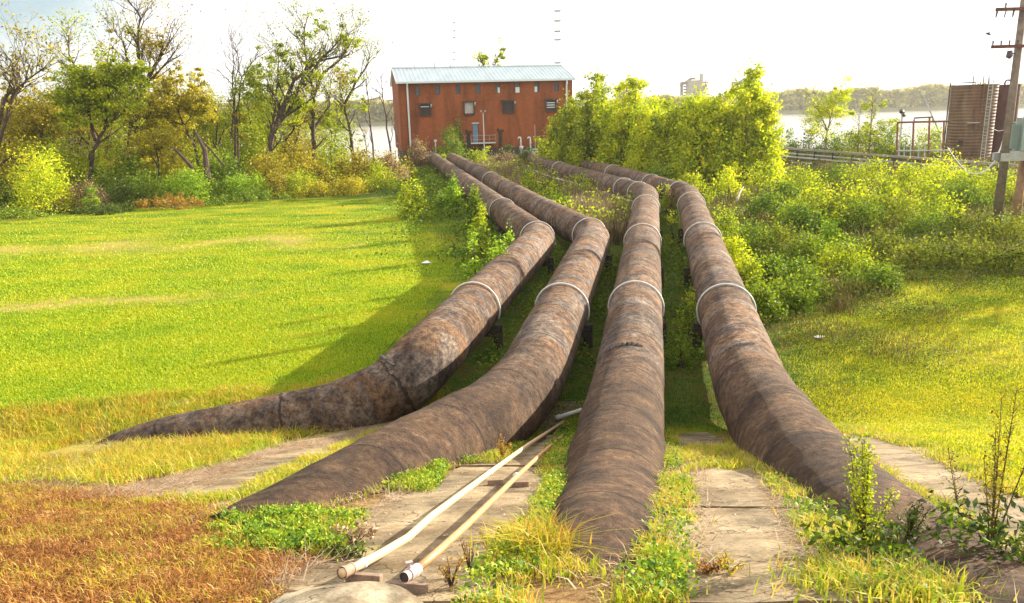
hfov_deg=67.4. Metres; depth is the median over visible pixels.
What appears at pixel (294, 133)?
tree
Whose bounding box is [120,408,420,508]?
concrete apron
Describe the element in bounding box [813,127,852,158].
shrub
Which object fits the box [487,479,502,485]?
timber block
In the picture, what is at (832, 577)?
grass tuft
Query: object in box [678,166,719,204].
shrub
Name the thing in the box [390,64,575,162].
brick building
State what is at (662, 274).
pipe support
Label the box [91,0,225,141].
tree
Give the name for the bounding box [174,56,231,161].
tree
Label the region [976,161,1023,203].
shrub
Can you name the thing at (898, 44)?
sky
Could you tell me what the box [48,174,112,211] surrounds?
shrub
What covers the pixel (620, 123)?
willow tree
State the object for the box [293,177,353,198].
shrub
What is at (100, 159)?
shrub
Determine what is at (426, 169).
weed bank
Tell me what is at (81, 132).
tree
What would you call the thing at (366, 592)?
concrete mound
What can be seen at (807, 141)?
shrub
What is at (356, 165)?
shrub
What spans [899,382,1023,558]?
tall weed
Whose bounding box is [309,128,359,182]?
shrub
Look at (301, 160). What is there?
shrub
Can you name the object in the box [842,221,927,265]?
shrub
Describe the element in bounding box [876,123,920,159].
shrub
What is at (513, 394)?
discharge pipe
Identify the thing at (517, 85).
window
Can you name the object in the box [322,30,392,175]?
tree
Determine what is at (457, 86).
window
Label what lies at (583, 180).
shrub
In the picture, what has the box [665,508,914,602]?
concrete apron
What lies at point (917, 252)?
shrub
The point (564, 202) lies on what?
leafy weeds
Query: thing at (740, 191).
driftwood
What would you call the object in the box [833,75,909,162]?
tree
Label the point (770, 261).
shrub
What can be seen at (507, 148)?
shrub
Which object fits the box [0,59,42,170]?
tree
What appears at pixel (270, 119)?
tree
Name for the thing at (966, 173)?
shrub
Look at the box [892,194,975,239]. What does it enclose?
shrub
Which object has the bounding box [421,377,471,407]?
grass tuft
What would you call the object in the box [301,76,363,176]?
tree
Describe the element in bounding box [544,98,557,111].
vent window
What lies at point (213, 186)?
shrub
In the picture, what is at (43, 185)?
shrub
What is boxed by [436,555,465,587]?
weed
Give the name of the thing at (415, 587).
timber block
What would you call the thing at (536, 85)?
window
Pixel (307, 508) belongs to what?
ground cover
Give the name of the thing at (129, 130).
tree
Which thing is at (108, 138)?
tree
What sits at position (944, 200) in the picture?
shrub
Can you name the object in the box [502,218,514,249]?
shrub
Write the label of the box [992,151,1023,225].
transformer platform
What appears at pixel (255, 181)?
shrub
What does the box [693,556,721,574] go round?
weed
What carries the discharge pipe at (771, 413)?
on the ground at (560, 594)
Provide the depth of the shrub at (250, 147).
85.88 m
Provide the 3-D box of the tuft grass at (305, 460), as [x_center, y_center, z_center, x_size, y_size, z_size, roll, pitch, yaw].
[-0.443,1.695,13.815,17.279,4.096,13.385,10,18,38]
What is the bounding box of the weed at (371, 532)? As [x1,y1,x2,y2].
[329,517,377,547]
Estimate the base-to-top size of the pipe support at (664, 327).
1.030 m
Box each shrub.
[0,89,70,177]
[0,128,53,204]
[0,136,93,217]
[0,173,36,217]
[0,203,53,222]
[20,87,135,184]
[20,129,106,197]
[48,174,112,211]
[49,166,74,206]
[52,129,137,191]
[68,200,137,214]
[71,89,161,174]
[78,181,102,207]
[83,144,168,202]
[89,167,148,206]
[105,127,201,195]
[110,84,220,176]
[117,163,175,206]
[125,189,206,210]
[145,158,217,204]
[166,131,242,190]
[181,91,239,164]
[185,143,255,196]
[189,186,299,205]
[190,102,286,178]
[197,170,233,202]
[214,117,286,182]
[218,169,278,200]
[230,110,294,170]
[240,143,306,192]
[249,165,297,197]
[271,136,341,187]
[274,122,328,177]
[276,164,330,196]
[277,108,362,174]
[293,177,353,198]
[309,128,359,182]
[331,173,375,195]
[332,143,388,185]
[349,155,406,191]
[351,143,420,181]
[374,150,411,183]
[392,171,435,220]
[405,135,433,169]
[407,137,427,166]
[413,169,459,197]
[427,187,467,212]
[433,123,467,159]
[441,170,465,215]
[450,115,468,159]
[459,182,485,234]
[461,219,482,279]
[467,146,491,162]
[467,198,491,255]
[481,234,522,310]
[489,146,515,164]
[499,142,515,156]
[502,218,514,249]
[514,144,538,163]
[518,165,546,196]
[548,189,573,206]
[567,170,592,190]
[570,143,595,164]
[597,147,640,167]
[599,213,614,227]
[609,195,632,208]
[640,151,680,178]
[654,182,677,213]
[662,211,682,244]
[664,330,700,373]
[669,285,698,334]
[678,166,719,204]
[681,197,748,244]
[704,161,754,200]
[721,213,782,259]
[722,225,753,267]
[731,243,775,296]
[739,188,797,223]
[741,158,778,193]
[742,244,798,292]
[744,271,789,323]
[745,216,822,256]
[750,175,811,207]
[754,248,841,304]
[760,266,828,317]
[761,160,843,199]
[763,194,837,236]
[770,177,854,230]
[772,224,834,269]
[776,128,801,157]
[784,122,827,161]
[793,192,864,226]
[799,230,898,280]
[807,156,873,187]
[810,215,870,256]
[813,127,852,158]
[815,172,889,227]
[825,152,899,191]
[827,190,910,233]
[831,253,911,300]
[834,127,891,160]
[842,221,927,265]
[853,175,935,226]
[867,159,935,196]
[868,200,938,233]
[874,232,967,274]
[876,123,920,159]
[888,170,970,220]
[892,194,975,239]
[898,115,945,156]
[905,227,1011,276]
[909,145,979,187]
[930,170,1006,210]
[931,208,1011,241]
[938,157,1015,196]
[963,231,1023,277]
[964,204,1023,247]
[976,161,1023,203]
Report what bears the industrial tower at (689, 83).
on the bank at (782, 112)
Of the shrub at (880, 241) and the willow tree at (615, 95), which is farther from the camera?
the willow tree at (615, 95)
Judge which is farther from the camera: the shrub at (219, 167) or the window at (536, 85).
the window at (536, 85)
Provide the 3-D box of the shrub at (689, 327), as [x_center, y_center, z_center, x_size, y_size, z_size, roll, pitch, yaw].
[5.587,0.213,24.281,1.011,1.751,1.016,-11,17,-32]
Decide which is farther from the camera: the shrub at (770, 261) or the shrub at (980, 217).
the shrub at (980, 217)
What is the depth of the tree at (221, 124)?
87.81 m
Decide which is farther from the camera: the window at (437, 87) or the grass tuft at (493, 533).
the window at (437, 87)
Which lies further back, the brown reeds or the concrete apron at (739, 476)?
the brown reeds
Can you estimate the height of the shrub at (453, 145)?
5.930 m
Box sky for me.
[0,0,1023,104]
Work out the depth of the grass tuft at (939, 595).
4.80 m
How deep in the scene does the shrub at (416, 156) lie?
99.36 m
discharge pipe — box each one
[98,152,554,443]
[204,153,609,520]
[519,150,666,575]
[578,159,1023,602]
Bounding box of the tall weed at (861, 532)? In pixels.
[791,427,940,570]
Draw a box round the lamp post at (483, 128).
[480,110,485,153]
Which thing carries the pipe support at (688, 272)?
on the ground at (560, 594)
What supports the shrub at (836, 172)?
on the ground at (560, 594)
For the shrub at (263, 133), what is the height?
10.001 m
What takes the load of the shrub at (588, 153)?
on the ground at (560, 594)
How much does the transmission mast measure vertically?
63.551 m
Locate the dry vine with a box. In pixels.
[667,188,684,208]
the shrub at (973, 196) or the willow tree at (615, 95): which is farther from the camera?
the willow tree at (615, 95)
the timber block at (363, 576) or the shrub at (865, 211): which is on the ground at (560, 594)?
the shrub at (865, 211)
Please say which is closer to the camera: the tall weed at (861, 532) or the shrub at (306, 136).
the tall weed at (861, 532)
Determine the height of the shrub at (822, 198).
3.204 m
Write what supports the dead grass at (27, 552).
on the ground at (560, 594)
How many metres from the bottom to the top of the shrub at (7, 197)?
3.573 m
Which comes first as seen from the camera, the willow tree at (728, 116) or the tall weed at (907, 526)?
the tall weed at (907, 526)
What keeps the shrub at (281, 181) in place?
on the ground at (560, 594)
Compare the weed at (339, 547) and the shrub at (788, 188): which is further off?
the shrub at (788, 188)
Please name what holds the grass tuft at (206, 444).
on the ground at (560, 594)
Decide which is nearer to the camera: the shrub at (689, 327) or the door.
the shrub at (689, 327)
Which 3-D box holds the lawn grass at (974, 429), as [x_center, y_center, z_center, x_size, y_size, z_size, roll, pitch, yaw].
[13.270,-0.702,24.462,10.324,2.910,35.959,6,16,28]
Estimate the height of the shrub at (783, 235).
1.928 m
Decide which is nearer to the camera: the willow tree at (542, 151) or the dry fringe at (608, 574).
the dry fringe at (608, 574)
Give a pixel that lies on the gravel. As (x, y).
(525, 512)
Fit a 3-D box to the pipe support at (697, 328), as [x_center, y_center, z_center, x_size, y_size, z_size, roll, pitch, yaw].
[6.325,1.148,22.893,1.858,1.030,0.340,1,14,11]
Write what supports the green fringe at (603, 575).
on the ground at (560, 594)
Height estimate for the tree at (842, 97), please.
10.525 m
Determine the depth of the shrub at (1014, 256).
31.53 m
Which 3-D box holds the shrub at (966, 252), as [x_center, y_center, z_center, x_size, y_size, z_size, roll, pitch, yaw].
[19.050,-2.225,32.431,3.730,1.858,3.345,-7,15,-22]
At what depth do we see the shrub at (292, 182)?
70.90 m
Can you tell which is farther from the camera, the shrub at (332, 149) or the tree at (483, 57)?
the tree at (483, 57)
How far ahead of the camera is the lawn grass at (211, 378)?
28.13 m
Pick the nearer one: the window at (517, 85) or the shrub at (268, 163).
the shrub at (268, 163)
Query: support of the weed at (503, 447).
on the concrete apron at (526, 456)
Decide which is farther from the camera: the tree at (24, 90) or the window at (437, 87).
the window at (437, 87)
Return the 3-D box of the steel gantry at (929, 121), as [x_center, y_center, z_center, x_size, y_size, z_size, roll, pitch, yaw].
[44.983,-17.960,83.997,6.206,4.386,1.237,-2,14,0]
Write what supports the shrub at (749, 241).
on the ground at (560, 594)
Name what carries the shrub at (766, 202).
on the ground at (560, 594)
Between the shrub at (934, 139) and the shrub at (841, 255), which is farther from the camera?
the shrub at (934, 139)
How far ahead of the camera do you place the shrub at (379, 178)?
74.03 m
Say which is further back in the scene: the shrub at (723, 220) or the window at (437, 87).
the window at (437, 87)
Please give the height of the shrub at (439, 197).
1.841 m
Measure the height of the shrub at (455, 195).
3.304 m
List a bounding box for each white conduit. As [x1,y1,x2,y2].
[535,170,628,200]
[555,408,581,419]
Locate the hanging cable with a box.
[968,143,1001,174]
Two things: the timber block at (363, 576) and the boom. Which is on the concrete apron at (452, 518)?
the timber block at (363, 576)
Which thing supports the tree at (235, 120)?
on the ground at (560, 594)
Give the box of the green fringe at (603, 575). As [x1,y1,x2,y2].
[82,419,1016,602]
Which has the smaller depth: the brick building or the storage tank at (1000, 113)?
the storage tank at (1000, 113)
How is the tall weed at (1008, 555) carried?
on the ground at (560, 594)
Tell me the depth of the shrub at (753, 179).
62.05 m
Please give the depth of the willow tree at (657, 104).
79.59 m
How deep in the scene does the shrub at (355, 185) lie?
70.61 m
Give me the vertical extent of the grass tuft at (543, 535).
0.568 m
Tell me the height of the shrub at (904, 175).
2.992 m
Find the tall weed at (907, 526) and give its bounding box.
[830,495,955,557]
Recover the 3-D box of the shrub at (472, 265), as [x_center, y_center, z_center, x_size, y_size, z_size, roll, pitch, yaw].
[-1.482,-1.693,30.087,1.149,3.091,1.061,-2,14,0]
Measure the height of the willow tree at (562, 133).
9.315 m
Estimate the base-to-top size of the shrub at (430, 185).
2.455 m
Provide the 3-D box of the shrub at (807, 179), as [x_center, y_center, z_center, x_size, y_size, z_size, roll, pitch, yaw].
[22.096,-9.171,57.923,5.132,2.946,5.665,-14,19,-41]
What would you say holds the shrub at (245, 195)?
on the ground at (560, 594)
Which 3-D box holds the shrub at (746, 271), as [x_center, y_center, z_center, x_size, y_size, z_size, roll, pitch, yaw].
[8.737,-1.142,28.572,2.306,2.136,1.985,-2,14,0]
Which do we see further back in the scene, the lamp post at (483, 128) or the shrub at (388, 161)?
the lamp post at (483, 128)
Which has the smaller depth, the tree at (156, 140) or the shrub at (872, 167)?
the shrub at (872, 167)
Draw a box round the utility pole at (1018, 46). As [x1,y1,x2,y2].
[991,0,1023,228]
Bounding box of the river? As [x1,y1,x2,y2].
[1,108,1023,172]
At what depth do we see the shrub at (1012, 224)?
38.08 m
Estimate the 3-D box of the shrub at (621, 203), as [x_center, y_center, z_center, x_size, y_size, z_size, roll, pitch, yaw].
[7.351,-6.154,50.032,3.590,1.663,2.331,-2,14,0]
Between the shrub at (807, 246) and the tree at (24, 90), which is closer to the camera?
the shrub at (807, 246)
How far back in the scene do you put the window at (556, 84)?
113.15 m
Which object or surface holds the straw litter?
on the ground at (560, 594)
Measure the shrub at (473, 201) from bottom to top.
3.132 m
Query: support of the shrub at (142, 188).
on the ground at (560, 594)
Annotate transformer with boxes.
[1009,117,1023,150]
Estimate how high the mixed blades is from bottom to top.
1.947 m
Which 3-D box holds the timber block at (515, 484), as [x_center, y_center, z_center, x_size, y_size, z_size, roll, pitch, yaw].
[0.101,2.308,9.695,0.222,0.088,0.095,-2,14,0]
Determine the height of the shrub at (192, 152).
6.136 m
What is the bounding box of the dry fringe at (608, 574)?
[85,410,1023,602]
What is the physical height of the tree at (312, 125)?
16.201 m
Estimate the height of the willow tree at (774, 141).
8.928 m
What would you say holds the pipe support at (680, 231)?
on the ground at (560, 594)
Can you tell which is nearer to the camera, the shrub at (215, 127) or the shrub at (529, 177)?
the shrub at (529, 177)
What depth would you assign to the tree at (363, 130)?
89.81 m
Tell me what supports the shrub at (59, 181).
on the ground at (560, 594)
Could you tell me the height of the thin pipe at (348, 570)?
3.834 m
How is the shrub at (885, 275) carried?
on the ground at (560, 594)
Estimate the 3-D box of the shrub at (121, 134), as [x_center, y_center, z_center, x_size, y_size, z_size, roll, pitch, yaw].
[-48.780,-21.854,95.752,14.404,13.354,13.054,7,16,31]
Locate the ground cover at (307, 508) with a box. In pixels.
[190,398,960,602]
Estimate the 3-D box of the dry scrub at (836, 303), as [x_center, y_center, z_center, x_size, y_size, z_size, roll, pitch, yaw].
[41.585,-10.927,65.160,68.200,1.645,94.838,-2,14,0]
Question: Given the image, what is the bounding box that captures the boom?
[921,91,939,148]
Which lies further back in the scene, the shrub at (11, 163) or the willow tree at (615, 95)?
the willow tree at (615, 95)
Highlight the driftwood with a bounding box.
[735,186,743,202]
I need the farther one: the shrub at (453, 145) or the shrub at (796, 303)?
the shrub at (453, 145)
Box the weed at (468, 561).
[459,537,475,574]
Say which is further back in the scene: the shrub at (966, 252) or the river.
the river
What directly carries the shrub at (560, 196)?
on the ground at (560, 594)
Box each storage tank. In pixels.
[944,76,999,161]
[991,79,1021,156]
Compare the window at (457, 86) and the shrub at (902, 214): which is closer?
the shrub at (902, 214)
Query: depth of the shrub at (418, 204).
52.87 m
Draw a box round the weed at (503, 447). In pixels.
[496,434,511,459]
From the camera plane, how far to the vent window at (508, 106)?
112.19 m
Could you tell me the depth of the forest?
745.65 m
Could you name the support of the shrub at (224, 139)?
on the ground at (560, 594)
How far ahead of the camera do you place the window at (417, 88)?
109.22 m
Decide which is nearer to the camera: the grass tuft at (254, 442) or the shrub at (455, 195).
the grass tuft at (254, 442)
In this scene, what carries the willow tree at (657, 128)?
on the ground at (560, 594)
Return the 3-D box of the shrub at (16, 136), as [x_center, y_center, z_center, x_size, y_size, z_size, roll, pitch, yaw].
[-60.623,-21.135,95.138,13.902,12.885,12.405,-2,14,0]
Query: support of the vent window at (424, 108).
in the brick building
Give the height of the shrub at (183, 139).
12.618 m
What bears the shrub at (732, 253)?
on the ground at (560, 594)
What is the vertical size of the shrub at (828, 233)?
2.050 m
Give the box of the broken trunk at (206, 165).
[195,132,211,179]
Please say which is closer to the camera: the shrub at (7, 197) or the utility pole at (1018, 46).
the utility pole at (1018, 46)
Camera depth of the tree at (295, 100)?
75.66 m
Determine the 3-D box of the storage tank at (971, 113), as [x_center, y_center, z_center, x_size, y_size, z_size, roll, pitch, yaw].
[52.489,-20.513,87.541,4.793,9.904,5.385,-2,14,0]
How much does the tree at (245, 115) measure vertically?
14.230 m
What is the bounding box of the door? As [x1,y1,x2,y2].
[473,123,477,141]
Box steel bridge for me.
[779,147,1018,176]
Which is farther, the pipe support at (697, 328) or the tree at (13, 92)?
the tree at (13, 92)
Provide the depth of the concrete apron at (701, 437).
14.85 m
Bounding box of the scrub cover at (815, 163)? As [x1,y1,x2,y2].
[693,145,1023,389]
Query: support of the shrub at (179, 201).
on the ground at (560, 594)
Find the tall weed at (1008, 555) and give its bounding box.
[943,511,1023,568]
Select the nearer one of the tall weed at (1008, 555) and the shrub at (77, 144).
the tall weed at (1008, 555)
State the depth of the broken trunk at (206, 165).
67.84 m
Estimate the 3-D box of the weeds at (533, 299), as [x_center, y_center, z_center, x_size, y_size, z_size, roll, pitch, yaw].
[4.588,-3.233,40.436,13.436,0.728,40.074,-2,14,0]
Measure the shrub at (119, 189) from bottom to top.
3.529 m
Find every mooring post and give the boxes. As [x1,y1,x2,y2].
[465,130,471,157]
[497,128,503,152]
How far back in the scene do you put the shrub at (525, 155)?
95.71 m
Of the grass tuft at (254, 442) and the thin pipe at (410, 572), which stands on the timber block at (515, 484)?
the thin pipe at (410, 572)
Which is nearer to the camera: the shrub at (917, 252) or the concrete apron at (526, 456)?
the concrete apron at (526, 456)
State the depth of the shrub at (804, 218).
41.82 m
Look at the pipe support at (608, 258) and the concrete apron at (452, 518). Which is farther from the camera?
the pipe support at (608, 258)
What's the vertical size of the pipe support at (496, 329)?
1.030 m
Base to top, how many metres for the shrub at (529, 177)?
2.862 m
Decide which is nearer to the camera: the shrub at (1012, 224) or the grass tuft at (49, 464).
the grass tuft at (49, 464)
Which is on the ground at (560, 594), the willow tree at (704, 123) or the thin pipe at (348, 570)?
the willow tree at (704, 123)
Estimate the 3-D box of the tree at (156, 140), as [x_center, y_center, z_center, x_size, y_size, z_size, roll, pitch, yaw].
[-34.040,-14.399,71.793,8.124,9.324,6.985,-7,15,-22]
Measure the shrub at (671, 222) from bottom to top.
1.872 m
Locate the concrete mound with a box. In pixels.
[270,581,423,602]
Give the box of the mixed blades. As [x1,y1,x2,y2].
[195,457,459,557]
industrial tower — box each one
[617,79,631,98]
[680,74,707,95]
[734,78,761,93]
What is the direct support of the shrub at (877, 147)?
on the ground at (560, 594)
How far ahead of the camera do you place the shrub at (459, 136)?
106.42 m
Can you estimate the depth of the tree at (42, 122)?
80.96 m
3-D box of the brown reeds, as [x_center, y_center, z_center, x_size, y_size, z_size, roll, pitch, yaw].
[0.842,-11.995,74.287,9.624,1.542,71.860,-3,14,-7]
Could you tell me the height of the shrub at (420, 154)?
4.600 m
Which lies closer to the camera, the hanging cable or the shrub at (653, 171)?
the hanging cable
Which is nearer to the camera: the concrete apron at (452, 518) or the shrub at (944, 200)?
the concrete apron at (452, 518)
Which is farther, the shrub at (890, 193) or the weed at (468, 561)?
the shrub at (890, 193)
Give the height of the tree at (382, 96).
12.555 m
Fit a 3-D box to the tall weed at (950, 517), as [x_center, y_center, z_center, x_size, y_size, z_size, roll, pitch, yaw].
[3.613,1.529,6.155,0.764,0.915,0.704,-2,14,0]
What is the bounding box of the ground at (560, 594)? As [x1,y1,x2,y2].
[0,148,1023,602]
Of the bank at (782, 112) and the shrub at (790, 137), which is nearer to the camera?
the shrub at (790, 137)
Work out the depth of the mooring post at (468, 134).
109.00 m
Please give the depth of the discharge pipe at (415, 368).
18.22 m
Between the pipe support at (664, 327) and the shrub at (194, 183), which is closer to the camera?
the pipe support at (664, 327)
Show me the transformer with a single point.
(1017, 138)
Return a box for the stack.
[680,83,682,95]
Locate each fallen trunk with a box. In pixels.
[172,146,193,168]
[195,134,224,166]
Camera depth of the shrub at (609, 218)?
43.97 m
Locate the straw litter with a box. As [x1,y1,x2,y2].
[3,420,906,602]
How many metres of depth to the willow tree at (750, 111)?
65.05 m
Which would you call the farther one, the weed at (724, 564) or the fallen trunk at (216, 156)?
the fallen trunk at (216, 156)
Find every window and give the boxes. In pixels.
[415,86,419,95]
[418,103,431,115]
[435,85,439,94]
[455,84,459,93]
[462,101,475,114]
[475,84,479,93]
[495,83,499,92]
[501,100,515,112]
[515,83,519,92]
[534,83,538,91]
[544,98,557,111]
[554,82,558,91]
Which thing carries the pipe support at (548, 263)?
on the ground at (560, 594)
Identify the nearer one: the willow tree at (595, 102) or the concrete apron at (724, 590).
the concrete apron at (724, 590)
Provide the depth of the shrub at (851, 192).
45.25 m
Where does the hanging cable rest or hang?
hanging from the transformer
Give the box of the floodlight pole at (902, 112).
[898,109,905,155]
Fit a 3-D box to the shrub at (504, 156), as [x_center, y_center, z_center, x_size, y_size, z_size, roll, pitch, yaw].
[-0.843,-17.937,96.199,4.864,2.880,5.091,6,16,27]
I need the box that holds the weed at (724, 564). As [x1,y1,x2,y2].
[714,548,745,575]
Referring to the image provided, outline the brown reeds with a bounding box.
[467,154,633,244]
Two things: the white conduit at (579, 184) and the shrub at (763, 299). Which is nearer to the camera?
the shrub at (763, 299)
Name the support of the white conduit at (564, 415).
on the concrete apron at (526, 456)
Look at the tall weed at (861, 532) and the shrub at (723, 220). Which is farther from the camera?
the shrub at (723, 220)
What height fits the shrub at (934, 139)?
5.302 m
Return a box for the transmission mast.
[554,9,560,63]
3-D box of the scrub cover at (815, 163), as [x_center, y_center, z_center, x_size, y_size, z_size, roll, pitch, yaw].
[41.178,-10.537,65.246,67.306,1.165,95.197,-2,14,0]
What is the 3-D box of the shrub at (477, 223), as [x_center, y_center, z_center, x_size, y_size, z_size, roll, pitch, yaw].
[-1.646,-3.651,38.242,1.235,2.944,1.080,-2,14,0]
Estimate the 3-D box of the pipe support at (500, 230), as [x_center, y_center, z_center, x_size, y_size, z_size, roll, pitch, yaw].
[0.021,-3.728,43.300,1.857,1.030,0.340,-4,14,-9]
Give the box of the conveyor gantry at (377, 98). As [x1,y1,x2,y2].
[366,97,392,100]
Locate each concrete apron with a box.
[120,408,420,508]
[264,467,556,602]
[458,401,584,467]
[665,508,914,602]
[670,466,805,509]
[672,432,728,458]
[842,433,1023,547]
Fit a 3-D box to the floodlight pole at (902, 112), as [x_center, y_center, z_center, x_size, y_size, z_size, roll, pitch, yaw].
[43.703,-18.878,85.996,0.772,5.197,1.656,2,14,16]
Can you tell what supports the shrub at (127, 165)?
on the ground at (560, 594)
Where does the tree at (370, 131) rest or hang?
on the ground at (560, 594)
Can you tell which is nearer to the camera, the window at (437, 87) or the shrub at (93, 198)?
the shrub at (93, 198)
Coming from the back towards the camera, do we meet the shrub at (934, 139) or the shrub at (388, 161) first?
the shrub at (934, 139)
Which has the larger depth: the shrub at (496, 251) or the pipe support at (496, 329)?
the shrub at (496, 251)
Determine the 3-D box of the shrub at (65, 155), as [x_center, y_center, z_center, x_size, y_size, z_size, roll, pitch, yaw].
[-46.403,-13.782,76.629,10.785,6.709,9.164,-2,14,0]
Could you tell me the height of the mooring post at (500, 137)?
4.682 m
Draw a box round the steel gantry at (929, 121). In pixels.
[895,116,951,156]
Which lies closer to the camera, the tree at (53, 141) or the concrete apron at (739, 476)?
the concrete apron at (739, 476)
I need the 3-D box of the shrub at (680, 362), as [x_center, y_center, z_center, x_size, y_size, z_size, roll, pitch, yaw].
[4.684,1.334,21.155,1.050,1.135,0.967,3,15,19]
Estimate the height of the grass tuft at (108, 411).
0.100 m
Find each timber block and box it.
[345,572,382,582]
[385,580,428,593]
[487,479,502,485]
[511,481,528,487]
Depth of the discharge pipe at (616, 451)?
13.16 m
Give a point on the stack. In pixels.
(681, 89)
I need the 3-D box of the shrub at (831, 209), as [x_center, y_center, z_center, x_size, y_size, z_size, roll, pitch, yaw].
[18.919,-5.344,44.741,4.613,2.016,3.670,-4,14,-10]
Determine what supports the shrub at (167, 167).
on the ground at (560, 594)
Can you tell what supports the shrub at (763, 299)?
on the ground at (560, 594)
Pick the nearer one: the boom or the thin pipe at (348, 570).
the thin pipe at (348, 570)
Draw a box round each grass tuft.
[0,377,337,430]
[10,434,211,480]
[136,423,253,453]
[206,428,301,447]
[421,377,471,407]
[465,492,631,587]
[471,511,555,546]
[749,540,982,602]
[832,545,1019,602]
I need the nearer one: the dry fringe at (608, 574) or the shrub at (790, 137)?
the dry fringe at (608, 574)
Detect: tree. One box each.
[0,0,97,170]
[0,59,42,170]
[0,73,105,193]
[19,73,85,145]
[32,0,158,198]
[47,57,115,163]
[76,44,131,158]
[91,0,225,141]
[100,97,194,183]
[113,44,147,156]
[115,46,224,170]
[128,36,191,147]
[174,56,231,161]
[174,70,263,154]
[198,10,275,167]
[208,56,289,152]
[223,0,371,177]
[250,45,293,154]
[271,58,329,155]
[279,23,374,185]
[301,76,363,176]
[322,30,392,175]
[352,53,373,154]
[352,104,398,161]
[371,69,395,157]
[472,37,506,66]
[529,125,560,163]
[534,92,596,170]
[561,67,621,166]
[588,73,658,164]
[607,83,624,136]
[616,90,675,171]
[637,78,712,185]
[644,93,670,119]
[657,77,750,191]
[690,71,766,186]
[703,56,786,188]
[746,82,792,186]
[797,72,857,158]
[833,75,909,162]
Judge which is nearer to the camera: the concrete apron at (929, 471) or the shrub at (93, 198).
the concrete apron at (929, 471)
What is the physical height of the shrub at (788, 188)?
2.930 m
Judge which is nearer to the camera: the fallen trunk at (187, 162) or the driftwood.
the driftwood
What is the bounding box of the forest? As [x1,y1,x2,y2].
[18,82,1023,127]
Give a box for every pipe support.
[484,323,502,348]
[496,227,505,238]
[542,257,553,273]
[581,323,592,348]
[604,255,611,272]
[605,320,666,346]
[618,266,663,284]
[678,229,683,243]
[684,268,691,286]
[692,322,702,347]
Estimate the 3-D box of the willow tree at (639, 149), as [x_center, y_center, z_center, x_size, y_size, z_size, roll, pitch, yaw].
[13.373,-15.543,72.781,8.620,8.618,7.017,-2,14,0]
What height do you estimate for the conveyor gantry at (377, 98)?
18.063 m
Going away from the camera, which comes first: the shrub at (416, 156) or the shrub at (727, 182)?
the shrub at (727, 182)
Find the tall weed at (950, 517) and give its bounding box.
[905,444,1022,537]
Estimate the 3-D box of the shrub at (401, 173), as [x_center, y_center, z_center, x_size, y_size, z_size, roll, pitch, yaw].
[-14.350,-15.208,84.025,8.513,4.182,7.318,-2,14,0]
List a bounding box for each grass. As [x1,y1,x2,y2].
[0,199,455,424]
[0,371,438,487]
[0,389,1023,602]
[0,476,319,602]
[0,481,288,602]
[767,245,1023,487]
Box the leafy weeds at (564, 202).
[466,156,634,225]
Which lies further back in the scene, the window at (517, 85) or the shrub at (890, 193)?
the window at (517, 85)
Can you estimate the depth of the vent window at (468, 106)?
111.06 m
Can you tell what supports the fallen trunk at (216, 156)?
on the broken trunk at (206, 165)
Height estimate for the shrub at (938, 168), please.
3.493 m
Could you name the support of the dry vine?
on the discharge pipe at (771, 413)
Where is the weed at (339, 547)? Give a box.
[319,529,379,561]
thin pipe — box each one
[337,420,564,579]
[399,434,564,581]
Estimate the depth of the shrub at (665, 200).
52.11 m
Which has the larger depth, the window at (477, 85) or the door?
the door
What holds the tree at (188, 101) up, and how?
on the ground at (560, 594)
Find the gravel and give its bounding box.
[384,471,802,586]
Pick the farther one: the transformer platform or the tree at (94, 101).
the tree at (94, 101)
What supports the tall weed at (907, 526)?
on the ground at (560, 594)
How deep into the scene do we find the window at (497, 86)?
111.45 m
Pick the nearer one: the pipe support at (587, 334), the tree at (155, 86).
the pipe support at (587, 334)
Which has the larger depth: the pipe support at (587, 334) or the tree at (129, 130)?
the tree at (129, 130)
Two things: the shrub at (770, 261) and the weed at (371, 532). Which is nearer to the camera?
the weed at (371, 532)
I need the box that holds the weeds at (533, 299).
[472,196,706,373]
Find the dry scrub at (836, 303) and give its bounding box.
[684,141,1023,380]
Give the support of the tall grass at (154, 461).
on the ground at (560, 594)
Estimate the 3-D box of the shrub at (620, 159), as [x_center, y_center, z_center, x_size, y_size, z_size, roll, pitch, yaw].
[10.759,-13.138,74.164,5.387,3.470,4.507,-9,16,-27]
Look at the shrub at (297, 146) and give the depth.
93.48 m
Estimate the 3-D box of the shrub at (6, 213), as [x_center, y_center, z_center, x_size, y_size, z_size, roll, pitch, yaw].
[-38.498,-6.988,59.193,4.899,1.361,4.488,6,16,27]
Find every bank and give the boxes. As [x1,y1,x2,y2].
[7,104,1023,133]
[340,160,508,263]
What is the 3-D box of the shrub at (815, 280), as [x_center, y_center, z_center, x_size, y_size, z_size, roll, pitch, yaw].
[10.643,-1.070,28.574,3.096,1.931,2.948,4,15,22]

